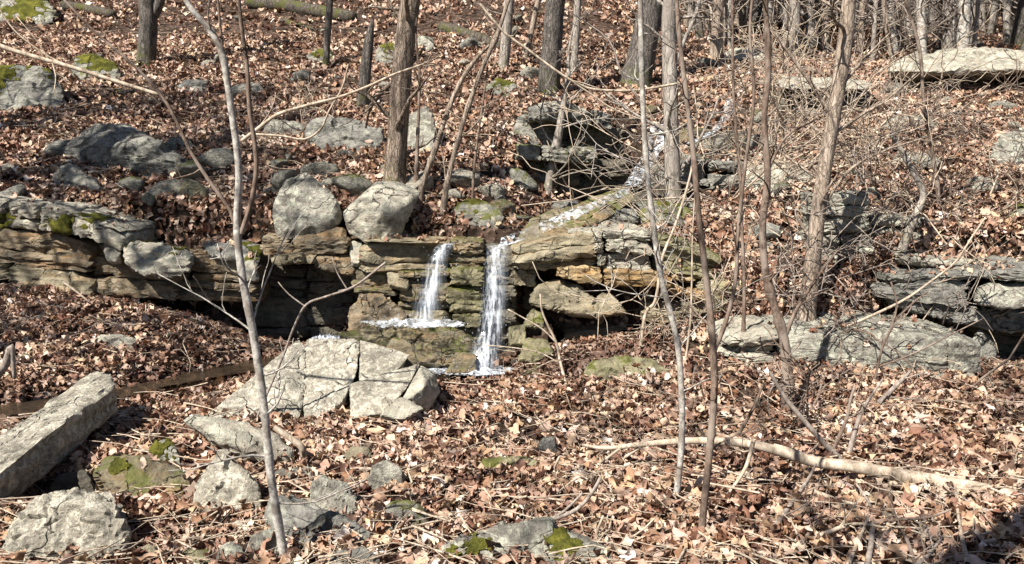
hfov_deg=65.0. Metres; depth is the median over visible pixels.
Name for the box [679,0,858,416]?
sapling
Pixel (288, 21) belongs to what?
fallen branch
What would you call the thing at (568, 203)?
stone
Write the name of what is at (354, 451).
stone
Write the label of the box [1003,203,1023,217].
boulder
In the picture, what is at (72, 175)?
boulder
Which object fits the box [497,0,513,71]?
tree
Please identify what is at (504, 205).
stone
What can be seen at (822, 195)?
tree
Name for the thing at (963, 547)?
fallen branch
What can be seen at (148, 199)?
stone
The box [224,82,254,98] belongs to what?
stone
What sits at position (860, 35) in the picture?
tree
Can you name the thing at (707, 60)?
stone
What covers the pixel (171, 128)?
fallen branch
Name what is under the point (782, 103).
boulder
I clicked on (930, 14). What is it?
tree
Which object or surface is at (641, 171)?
boulder
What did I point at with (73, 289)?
fallen branch
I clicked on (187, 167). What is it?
stone
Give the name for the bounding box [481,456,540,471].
rock slab
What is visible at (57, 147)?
stone
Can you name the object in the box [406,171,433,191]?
stone
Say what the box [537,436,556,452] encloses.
stone
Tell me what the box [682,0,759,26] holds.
tree
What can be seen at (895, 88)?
stone
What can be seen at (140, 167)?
stone
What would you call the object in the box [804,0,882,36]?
tree
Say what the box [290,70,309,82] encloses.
stone
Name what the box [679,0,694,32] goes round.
tree
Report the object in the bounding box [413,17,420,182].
sapling
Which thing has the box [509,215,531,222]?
stone
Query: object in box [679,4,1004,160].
bare shrub
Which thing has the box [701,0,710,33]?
tree
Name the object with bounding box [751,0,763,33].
tree
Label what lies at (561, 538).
boulder
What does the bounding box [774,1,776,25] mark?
tree
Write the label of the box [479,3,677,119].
fallen branch
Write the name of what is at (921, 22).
tree
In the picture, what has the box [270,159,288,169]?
stone
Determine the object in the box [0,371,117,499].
rock slab
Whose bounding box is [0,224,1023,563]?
fallen leaves
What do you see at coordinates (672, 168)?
tree
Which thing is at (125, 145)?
boulder
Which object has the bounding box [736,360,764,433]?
fallen branch
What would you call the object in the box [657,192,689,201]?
stone
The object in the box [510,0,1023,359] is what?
bare shrub
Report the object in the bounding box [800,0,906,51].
tree
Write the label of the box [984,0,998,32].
tree
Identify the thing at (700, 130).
stone
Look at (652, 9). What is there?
tree
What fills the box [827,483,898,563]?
fallen branch
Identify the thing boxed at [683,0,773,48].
tree
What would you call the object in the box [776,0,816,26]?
tree
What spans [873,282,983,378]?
fallen branch
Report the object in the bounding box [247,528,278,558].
boulder
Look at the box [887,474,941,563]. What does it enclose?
fallen branch
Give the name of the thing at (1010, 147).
boulder
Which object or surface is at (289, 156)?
stone
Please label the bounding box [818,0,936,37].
tree
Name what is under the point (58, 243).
rock ledge
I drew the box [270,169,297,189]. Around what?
stone
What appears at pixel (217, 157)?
stone
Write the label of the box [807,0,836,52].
tree
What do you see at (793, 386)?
bare shrub
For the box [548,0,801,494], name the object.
sapling
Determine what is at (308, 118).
bare shrub
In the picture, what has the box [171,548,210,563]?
boulder
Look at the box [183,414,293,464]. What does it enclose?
rock slab
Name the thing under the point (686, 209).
boulder
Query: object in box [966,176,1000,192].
stone
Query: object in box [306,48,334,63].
boulder
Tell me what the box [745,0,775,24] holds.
tree
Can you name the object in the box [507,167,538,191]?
stone
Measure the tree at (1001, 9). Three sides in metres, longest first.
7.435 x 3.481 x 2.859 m
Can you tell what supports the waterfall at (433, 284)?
on the rock ledge at (466, 276)
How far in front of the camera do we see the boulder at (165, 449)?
4.49 m
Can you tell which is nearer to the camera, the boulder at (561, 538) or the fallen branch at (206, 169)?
the boulder at (561, 538)
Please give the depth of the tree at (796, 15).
15.53 m
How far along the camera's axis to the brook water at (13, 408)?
6.34 m
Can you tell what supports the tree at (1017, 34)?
on the ground
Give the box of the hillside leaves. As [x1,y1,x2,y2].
[0,0,1023,370]
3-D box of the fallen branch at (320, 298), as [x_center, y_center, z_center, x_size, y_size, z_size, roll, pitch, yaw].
[-1.251,0.375,5.235,0.882,1.072,0.016,0,7,0]
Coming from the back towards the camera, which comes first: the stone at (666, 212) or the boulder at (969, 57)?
the boulder at (969, 57)
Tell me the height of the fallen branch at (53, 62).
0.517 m
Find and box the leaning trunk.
[889,132,926,252]
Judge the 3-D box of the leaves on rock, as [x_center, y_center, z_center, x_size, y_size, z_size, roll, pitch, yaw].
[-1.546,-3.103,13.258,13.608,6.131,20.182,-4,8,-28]
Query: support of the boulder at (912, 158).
on the ground
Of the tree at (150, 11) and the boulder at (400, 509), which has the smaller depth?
the boulder at (400, 509)
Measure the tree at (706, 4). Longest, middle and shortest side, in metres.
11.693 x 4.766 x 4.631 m
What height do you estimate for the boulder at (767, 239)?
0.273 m
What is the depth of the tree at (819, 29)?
18.36 m
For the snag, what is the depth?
11.32 m
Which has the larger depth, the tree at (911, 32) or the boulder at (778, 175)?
the tree at (911, 32)
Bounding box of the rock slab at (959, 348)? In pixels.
[706,311,980,378]
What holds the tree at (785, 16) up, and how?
on the ground
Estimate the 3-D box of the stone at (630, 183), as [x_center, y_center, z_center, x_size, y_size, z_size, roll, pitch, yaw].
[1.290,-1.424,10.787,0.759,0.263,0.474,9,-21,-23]
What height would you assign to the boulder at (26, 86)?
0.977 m
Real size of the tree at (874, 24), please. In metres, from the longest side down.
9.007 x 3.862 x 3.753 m
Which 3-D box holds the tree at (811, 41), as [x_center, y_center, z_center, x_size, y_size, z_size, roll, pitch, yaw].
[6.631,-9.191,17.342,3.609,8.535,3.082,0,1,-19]
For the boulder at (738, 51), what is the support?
on the ground
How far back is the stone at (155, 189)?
8.52 m
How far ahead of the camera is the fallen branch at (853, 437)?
4.62 m
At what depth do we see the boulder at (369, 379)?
5.58 m
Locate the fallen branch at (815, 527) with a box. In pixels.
[794,484,843,549]
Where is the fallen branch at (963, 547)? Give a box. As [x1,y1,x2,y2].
[942,457,970,563]
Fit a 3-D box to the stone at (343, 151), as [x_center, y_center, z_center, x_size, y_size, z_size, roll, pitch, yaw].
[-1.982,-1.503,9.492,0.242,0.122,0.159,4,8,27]
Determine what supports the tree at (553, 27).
on the ground
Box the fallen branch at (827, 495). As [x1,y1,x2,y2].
[814,488,875,505]
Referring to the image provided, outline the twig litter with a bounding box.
[0,19,1023,563]
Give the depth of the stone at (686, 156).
10.92 m
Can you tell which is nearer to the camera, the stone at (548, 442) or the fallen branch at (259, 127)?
the stone at (548, 442)
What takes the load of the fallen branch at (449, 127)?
on the ground
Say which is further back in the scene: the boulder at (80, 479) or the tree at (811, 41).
the tree at (811, 41)
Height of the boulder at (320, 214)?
0.665 m
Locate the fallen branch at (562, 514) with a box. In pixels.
[465,476,601,563]
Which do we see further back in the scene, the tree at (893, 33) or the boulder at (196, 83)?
the tree at (893, 33)
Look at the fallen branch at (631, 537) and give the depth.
3.35 m
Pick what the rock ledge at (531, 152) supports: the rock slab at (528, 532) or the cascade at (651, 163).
the cascade at (651, 163)
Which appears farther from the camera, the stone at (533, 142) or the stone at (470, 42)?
the stone at (470, 42)
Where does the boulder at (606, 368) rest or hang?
on the ground
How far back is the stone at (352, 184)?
8.45 m
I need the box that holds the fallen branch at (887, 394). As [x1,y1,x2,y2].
[877,365,932,404]
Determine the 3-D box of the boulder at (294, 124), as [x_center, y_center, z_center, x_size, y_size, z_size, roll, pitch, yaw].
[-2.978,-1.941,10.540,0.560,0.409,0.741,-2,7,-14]
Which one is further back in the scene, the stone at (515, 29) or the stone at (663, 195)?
the stone at (515, 29)
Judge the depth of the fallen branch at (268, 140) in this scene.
9.97 m
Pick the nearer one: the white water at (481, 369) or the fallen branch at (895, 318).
the fallen branch at (895, 318)
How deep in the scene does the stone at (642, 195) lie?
9.72 m
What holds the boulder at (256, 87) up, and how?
on the ground
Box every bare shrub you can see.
[222,76,338,145]
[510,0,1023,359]
[628,126,842,197]
[630,0,983,205]
[639,195,793,371]
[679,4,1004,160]
[685,0,898,115]
[734,323,858,434]
[754,233,878,318]
[757,59,1023,305]
[769,145,944,344]
[825,300,1023,393]
[863,49,1023,223]
[879,233,1023,374]
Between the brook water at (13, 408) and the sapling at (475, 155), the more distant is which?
the sapling at (475, 155)
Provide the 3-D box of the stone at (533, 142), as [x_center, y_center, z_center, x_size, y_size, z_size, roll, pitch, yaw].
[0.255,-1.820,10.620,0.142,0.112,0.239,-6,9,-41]
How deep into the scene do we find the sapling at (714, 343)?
3.31 m
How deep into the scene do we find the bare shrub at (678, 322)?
7.27 m
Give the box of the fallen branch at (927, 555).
[902,513,943,563]
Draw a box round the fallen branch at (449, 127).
[436,121,470,138]
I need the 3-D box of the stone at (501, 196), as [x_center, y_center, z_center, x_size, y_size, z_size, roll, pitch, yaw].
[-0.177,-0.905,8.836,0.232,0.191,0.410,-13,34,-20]
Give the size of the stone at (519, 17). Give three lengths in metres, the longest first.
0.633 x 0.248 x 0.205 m
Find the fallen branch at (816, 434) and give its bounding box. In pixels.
[767,371,842,458]
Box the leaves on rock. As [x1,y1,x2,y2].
[0,3,1023,498]
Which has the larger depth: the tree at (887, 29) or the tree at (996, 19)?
the tree at (996, 19)
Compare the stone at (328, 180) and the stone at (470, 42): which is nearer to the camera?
the stone at (328, 180)
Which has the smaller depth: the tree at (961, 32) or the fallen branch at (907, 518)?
the fallen branch at (907, 518)
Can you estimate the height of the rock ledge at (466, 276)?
1.468 m
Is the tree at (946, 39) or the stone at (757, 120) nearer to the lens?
the stone at (757, 120)
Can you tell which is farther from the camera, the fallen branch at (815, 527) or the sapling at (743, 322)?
the sapling at (743, 322)
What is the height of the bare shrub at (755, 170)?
1.340 m
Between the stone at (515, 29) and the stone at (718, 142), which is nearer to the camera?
the stone at (718, 142)
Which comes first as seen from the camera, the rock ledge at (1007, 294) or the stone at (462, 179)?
the rock ledge at (1007, 294)
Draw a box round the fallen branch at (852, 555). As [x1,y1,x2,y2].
[845,498,869,563]
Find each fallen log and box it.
[60,1,116,18]
[244,0,356,21]
[437,21,500,48]
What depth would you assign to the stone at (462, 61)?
14.03 m
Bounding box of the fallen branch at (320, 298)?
[255,258,385,418]
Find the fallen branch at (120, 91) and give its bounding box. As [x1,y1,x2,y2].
[94,85,149,96]
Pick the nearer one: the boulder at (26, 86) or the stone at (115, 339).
the stone at (115, 339)
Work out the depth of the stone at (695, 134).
11.56 m
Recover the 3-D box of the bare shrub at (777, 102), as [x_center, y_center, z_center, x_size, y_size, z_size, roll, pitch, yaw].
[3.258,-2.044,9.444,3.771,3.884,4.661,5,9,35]
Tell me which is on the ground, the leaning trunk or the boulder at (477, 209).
the boulder at (477, 209)
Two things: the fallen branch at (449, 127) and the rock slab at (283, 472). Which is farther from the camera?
the fallen branch at (449, 127)
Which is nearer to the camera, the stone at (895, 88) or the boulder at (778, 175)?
the boulder at (778, 175)
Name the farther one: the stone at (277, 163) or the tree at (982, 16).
the tree at (982, 16)
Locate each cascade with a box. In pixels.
[498,189,628,246]
[628,127,663,185]
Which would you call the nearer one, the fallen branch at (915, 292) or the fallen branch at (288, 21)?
the fallen branch at (915, 292)
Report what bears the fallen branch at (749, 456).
on the ground
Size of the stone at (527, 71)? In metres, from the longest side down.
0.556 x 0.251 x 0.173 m
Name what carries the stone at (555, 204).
on the ground
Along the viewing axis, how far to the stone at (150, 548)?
3.23 m
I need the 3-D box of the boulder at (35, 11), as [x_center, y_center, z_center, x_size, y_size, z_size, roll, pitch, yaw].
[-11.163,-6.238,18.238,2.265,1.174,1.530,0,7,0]
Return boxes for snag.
[356,20,373,110]
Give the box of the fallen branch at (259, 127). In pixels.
[241,50,439,141]
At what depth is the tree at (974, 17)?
17.34 m
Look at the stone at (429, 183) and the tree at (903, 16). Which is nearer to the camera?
the stone at (429, 183)
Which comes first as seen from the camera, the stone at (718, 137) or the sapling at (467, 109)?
the sapling at (467, 109)
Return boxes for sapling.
[63,0,378,555]
[390,0,520,216]
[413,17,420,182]
[417,44,489,205]
[471,15,498,198]
[516,0,654,198]
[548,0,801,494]
[575,0,764,527]
[639,168,691,345]
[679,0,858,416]
[685,201,694,361]
[693,0,793,353]
[879,0,981,209]
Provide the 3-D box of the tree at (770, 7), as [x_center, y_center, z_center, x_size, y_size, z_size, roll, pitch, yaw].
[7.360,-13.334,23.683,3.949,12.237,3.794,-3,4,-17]
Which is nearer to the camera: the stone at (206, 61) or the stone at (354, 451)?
the stone at (354, 451)
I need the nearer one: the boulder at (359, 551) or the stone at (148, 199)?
the boulder at (359, 551)
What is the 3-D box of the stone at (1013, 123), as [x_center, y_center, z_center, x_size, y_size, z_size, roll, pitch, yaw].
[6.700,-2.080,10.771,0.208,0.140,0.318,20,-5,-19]
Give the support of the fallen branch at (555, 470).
on the fallen leaves
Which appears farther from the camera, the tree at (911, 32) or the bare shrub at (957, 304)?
the tree at (911, 32)
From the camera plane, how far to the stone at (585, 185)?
10.36 m
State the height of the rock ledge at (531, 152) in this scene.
1.596 m
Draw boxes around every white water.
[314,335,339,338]
[363,318,463,327]
[429,366,513,375]
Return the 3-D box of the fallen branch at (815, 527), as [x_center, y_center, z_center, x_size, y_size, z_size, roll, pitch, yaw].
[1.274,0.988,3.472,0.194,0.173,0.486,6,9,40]
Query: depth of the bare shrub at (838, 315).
7.25 m
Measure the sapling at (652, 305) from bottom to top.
1.845 m
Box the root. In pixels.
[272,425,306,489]
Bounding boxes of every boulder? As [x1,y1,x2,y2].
[0,0,57,24]
[0,64,64,113]
[0,487,132,563]
[46,470,94,493]
[51,164,100,200]
[64,123,187,177]
[71,53,121,82]
[93,454,191,502]
[149,438,180,464]
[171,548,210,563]
[177,79,207,91]
[178,179,208,204]
[193,449,262,517]
[207,338,439,423]
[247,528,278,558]
[251,83,262,96]
[263,120,305,138]
[264,493,374,551]
[272,172,341,238]
[305,116,385,153]
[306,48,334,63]
[309,475,356,514]
[327,546,379,563]
[343,181,420,243]
[368,460,406,494]
[375,43,394,66]
[384,500,428,529]
[386,338,418,374]
[407,106,435,152]
[415,35,434,50]
[451,198,503,227]
[486,78,516,96]
[512,114,553,145]
[515,188,633,241]
[526,161,561,181]
[529,526,616,563]
[538,101,560,105]
[579,180,589,198]
[580,355,668,383]
[636,163,664,189]
[638,201,695,223]
[688,160,725,195]
[725,47,775,62]
[745,162,811,192]
[748,228,775,241]
[777,76,870,90]
[777,88,869,114]
[862,186,881,202]
[882,114,937,131]
[887,46,1023,84]
[888,151,919,168]
[990,127,1023,167]
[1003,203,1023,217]
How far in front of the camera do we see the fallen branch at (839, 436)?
4.57 m
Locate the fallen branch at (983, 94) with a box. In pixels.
[978,85,1002,96]
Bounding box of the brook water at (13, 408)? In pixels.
[0,356,479,415]
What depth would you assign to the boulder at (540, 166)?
10.18 m
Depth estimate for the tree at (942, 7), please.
25.24 m
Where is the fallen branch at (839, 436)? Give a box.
[832,364,874,447]
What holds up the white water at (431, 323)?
on the rock ledge at (466, 276)
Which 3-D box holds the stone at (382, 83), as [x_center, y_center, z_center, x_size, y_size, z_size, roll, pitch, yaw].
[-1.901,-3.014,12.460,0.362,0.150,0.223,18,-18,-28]
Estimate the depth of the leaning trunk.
7.44 m
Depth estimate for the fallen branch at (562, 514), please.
3.49 m
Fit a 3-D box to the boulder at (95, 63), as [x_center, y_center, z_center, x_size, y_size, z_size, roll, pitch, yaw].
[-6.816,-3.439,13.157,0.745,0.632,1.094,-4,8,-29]
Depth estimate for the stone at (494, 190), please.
8.72 m
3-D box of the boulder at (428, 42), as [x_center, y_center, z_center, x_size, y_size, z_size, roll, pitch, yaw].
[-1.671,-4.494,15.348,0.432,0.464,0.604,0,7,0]
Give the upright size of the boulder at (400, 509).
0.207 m
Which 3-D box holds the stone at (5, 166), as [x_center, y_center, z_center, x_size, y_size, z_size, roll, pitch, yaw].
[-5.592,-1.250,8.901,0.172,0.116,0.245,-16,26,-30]
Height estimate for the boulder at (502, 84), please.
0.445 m
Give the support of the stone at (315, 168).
on the ground
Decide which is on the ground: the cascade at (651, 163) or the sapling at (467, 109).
the sapling at (467, 109)
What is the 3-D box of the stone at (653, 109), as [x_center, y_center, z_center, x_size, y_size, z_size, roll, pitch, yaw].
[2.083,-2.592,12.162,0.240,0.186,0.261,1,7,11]
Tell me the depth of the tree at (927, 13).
18.56 m
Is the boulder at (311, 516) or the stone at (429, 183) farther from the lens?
the stone at (429, 183)
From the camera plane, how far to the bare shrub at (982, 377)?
6.34 m
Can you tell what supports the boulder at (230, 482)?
on the ground
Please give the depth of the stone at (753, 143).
10.52 m
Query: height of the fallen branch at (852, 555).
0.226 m
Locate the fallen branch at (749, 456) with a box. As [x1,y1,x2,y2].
[715,431,755,508]
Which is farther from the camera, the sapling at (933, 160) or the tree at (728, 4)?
the tree at (728, 4)
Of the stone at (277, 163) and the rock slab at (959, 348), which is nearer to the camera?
the rock slab at (959, 348)
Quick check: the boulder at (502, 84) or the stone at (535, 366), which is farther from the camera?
the boulder at (502, 84)
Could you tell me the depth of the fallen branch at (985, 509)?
3.82 m
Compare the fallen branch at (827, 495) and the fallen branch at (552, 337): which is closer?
the fallen branch at (827, 495)
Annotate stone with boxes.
[0,163,14,171]
[0,183,25,195]
[43,140,70,156]
[94,334,135,352]
[117,176,145,191]
[130,544,156,559]
[137,165,153,170]
[140,193,155,205]
[146,179,208,198]
[166,137,195,152]
[174,160,206,180]
[198,148,234,168]
[201,60,215,64]
[214,54,226,61]
[216,541,244,562]
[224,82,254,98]
[230,520,242,529]
[263,185,278,195]
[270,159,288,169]
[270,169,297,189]
[285,154,293,160]
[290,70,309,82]
[298,161,339,178]
[316,226,346,238]
[319,182,328,188]
[321,178,333,187]
[330,174,372,196]
[336,149,353,158]
[343,446,371,460]
[378,81,389,89]
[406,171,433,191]
[439,188,464,200]
[450,169,480,189]
[458,59,470,66]
[459,37,480,49]
[476,184,505,197]
[490,199,515,218]
[492,194,507,200]
[505,358,517,367]
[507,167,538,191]
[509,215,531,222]
[512,25,518,37]
[514,15,522,22]
[519,67,538,78]
[527,140,540,144]
[531,365,542,371]
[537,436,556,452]
[548,200,563,209]
[563,200,578,206]
[582,182,589,191]
[626,172,636,186]
[631,191,655,199]
[646,105,657,114]
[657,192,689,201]
[660,204,684,230]
[679,129,698,145]
[680,153,688,159]
[688,131,701,142]
[694,128,713,138]
[695,58,722,66]
[703,136,727,151]
[711,132,726,138]
[717,133,746,150]
[739,134,774,149]
[749,109,761,118]
[753,111,768,125]
[772,183,792,195]
[842,97,856,110]
[883,83,909,93]
[913,153,942,170]
[913,159,925,169]
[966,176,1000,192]
[977,41,983,47]
[989,100,1017,111]
[1001,121,1021,128]
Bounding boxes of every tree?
[135,0,164,67]
[322,0,332,65]
[339,0,449,184]
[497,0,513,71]
[523,0,540,58]
[537,0,564,97]
[570,0,580,76]
[590,0,748,202]
[619,0,662,87]
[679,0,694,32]
[679,0,761,6]
[681,0,755,42]
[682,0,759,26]
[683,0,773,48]
[692,0,704,38]
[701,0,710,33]
[703,0,724,57]
[734,0,746,28]
[741,0,880,48]
[741,0,940,320]
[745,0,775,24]
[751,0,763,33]
[768,0,779,27]
[768,0,788,47]
[769,0,841,47]
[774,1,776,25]
[776,0,782,19]
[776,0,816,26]
[789,0,800,56]
[800,0,814,49]
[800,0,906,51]
[800,0,912,53]
[800,0,936,60]
[803,0,807,20]
[804,0,817,48]
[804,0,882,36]
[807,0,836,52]
[809,0,931,62]
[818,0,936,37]
[830,1,911,52]
[839,2,915,40]
[855,0,963,52]
[856,0,993,47]
[866,0,915,34]
[898,0,957,50]
[902,0,979,46]
[903,0,957,48]
[914,1,943,31]
[924,0,970,49]
[928,0,935,34]
[929,0,992,27]
[978,0,991,34]
[979,0,1014,29]
[980,0,1023,47]
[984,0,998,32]
[986,0,1000,34]
[998,0,1017,22]
[999,0,1010,43]
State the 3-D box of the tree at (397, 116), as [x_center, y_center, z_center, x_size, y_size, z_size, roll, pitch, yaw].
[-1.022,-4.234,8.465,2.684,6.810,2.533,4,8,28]
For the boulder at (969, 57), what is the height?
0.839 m
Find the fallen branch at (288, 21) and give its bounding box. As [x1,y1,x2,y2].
[279,17,317,30]
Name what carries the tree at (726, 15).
on the ground
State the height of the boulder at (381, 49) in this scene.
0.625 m
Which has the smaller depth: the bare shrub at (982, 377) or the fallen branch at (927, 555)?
the fallen branch at (927, 555)
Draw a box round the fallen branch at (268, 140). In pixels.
[262,138,307,145]
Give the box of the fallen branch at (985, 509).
[941,480,998,516]
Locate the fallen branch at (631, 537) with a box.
[595,515,657,539]
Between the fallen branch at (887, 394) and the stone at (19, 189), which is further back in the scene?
the stone at (19, 189)
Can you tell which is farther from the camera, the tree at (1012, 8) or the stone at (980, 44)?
the tree at (1012, 8)
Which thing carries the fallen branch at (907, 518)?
on the fallen leaves
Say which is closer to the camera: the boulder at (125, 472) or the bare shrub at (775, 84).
the boulder at (125, 472)
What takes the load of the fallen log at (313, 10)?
on the ground
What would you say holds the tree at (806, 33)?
on the ground
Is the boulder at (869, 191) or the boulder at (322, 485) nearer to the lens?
the boulder at (322, 485)
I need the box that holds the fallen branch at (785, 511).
[773,463,826,523]
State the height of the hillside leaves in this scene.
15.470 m
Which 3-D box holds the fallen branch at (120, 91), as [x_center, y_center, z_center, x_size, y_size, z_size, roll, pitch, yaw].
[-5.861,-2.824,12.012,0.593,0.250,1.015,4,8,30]
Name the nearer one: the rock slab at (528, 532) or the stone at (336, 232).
the rock slab at (528, 532)
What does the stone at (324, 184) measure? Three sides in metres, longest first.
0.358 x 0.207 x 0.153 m
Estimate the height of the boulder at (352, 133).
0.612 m
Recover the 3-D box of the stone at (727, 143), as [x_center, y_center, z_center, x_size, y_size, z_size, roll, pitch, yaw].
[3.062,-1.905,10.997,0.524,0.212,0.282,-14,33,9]
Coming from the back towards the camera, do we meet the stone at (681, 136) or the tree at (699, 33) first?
the tree at (699, 33)
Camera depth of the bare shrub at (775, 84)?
12.52 m
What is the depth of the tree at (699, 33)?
17.30 m
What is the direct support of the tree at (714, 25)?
on the ground
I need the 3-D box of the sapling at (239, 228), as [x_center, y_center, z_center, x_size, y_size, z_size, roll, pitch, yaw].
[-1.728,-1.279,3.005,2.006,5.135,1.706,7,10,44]
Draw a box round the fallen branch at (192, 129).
[183,122,265,144]
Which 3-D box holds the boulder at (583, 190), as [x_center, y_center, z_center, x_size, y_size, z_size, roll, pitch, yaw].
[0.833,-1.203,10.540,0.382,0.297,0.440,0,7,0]
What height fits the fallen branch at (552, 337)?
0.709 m
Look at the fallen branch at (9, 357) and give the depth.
5.69 m
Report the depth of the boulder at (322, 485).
3.70 m
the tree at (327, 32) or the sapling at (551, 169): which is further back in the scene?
the tree at (327, 32)
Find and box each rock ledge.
[0,194,272,301]
[252,220,790,375]
[515,103,745,224]
[753,189,1023,359]
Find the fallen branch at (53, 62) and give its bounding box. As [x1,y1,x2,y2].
[0,9,160,108]
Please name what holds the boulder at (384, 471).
on the ground
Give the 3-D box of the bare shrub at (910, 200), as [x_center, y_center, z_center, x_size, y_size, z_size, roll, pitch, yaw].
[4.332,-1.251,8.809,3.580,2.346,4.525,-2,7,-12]
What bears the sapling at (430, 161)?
on the ground
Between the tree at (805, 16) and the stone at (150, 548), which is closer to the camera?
the stone at (150, 548)
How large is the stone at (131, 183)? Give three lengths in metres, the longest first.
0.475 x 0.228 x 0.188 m
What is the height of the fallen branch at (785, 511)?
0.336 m
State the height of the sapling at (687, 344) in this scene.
1.533 m
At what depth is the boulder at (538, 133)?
10.71 m
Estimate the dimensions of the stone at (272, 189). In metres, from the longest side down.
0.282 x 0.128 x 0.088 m
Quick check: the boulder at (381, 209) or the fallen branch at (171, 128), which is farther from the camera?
the fallen branch at (171, 128)
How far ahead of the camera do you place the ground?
8.74 m
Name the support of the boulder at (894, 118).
on the ground
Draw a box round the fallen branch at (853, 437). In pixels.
[847,378,883,452]
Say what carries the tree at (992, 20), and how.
on the ground
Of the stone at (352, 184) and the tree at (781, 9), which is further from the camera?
the tree at (781, 9)
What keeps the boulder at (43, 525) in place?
on the ground
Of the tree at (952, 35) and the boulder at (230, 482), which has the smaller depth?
the boulder at (230, 482)
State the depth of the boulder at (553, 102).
11.86 m
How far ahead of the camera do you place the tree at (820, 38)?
18.56 m
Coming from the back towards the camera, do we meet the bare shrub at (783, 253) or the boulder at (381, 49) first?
the boulder at (381, 49)
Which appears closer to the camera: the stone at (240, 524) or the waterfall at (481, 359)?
the stone at (240, 524)
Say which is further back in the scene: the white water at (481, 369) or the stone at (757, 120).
the stone at (757, 120)
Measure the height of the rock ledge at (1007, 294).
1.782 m
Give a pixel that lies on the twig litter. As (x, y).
(920, 527)
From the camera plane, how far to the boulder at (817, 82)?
11.71 m
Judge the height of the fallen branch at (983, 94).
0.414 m
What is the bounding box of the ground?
[0,0,1023,563]
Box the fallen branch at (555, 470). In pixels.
[554,456,559,475]
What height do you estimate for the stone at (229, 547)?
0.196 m
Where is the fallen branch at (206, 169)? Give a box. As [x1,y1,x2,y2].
[128,152,231,170]
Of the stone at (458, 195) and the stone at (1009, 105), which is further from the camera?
the stone at (1009, 105)
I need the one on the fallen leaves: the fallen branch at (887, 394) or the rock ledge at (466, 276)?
the fallen branch at (887, 394)
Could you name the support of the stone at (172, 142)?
on the ground
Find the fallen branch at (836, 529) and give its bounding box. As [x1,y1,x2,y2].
[817,487,886,536]
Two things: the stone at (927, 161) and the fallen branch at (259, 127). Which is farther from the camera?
the stone at (927, 161)
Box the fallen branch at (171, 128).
[143,104,226,132]
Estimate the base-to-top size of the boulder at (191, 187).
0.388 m
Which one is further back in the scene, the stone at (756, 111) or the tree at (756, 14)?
the tree at (756, 14)
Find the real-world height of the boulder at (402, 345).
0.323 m
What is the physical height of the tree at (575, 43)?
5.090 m
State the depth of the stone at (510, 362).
7.36 m
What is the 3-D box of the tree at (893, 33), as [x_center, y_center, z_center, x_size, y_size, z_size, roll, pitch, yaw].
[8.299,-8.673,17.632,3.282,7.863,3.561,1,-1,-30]
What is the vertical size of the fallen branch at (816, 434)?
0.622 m
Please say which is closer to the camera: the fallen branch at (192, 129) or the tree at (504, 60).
the fallen branch at (192, 129)
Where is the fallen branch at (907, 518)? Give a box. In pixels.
[869,470,951,524]
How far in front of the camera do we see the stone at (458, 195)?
8.57 m
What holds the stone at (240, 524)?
on the ground
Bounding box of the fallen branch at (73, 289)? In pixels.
[62,281,90,302]
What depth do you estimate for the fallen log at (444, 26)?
16.18 m
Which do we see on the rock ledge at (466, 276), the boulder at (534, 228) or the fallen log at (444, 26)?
the boulder at (534, 228)
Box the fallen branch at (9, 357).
[0,344,15,379]
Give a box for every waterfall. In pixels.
[424,243,451,321]
[476,246,499,369]
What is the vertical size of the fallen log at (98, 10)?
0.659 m
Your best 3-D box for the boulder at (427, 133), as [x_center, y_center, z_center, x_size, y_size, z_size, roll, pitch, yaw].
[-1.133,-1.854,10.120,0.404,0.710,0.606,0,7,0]
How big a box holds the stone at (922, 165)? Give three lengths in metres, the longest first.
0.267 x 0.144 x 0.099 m
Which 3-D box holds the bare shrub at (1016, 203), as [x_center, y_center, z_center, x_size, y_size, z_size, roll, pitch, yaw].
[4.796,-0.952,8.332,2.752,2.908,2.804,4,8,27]
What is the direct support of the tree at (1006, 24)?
on the ground
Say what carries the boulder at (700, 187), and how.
on the ground
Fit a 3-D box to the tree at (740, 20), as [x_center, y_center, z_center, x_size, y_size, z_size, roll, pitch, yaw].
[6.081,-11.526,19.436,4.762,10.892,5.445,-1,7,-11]
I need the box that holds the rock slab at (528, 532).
[440,516,556,563]
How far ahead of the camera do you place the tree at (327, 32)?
13.68 m
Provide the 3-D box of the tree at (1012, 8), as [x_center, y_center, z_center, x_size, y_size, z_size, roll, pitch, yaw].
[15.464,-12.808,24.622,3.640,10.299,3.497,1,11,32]
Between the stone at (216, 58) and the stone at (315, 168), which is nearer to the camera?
the stone at (315, 168)
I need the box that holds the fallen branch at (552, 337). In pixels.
[484,294,566,383]
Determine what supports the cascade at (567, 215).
on the rock ledge at (466, 276)
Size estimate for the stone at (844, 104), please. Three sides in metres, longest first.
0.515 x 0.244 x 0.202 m
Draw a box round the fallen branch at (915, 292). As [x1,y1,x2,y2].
[846,217,1019,327]
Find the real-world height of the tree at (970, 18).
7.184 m
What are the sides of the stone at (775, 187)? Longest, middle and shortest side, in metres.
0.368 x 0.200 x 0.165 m
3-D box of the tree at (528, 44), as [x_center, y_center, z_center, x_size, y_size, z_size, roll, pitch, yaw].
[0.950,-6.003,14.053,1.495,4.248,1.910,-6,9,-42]

